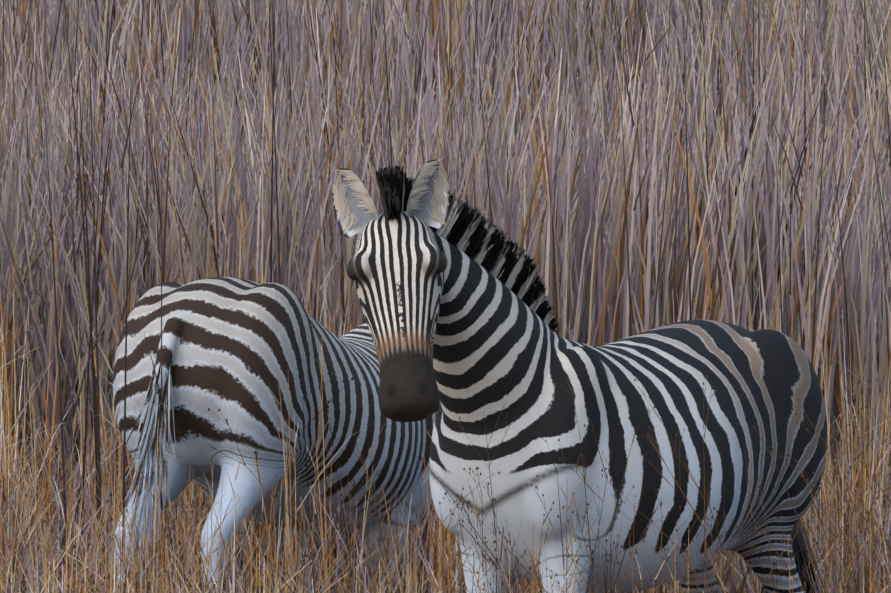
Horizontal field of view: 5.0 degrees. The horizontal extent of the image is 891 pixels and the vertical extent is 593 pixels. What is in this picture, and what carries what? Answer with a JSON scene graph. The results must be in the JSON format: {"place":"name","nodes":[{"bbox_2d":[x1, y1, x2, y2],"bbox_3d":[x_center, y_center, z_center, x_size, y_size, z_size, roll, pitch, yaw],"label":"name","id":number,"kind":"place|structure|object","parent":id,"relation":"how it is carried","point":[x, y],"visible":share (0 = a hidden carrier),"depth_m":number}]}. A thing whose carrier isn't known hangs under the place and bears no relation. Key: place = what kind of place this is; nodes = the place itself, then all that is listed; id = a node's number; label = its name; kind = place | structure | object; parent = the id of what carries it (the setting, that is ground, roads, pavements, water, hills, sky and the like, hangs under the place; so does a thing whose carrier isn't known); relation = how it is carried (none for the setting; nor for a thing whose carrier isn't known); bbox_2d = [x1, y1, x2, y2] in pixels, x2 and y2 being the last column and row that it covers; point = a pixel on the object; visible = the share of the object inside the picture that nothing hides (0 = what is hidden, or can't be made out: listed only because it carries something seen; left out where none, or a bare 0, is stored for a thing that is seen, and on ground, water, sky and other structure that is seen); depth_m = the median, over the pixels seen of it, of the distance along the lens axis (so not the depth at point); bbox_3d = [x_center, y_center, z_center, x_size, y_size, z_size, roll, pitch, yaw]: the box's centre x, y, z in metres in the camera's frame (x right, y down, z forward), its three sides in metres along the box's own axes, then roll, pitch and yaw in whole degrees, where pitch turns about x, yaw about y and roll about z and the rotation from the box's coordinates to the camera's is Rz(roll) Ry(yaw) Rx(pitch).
{"place":"outdoors","nodes":[
{"label":"outdoors","id":0,"kind":"place"},
{"bbox_3d":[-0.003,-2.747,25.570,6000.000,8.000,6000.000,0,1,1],"label":"ground","id":1,"kind":"structure","parent":0,"visible":0},
{"bbox_2d":[113,277,439,592],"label":"zebra","id":2,"kind":"object","parent":1,"relation":"on","point":[230,345],"visible":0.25,"depth_m":27.82},
{"bbox_2d":[0,0,890,592],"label":"grass","id":3,"kind":"structure","parent":1,"relation":"on","point":[620,168],"depth_m":32.13},
{"bbox_2d":[332,158,826,592],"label":"zebra","id":4,"kind":"object","parent":1,"relation":"on","point":[457,313],"visible":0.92,"depth_m":25.19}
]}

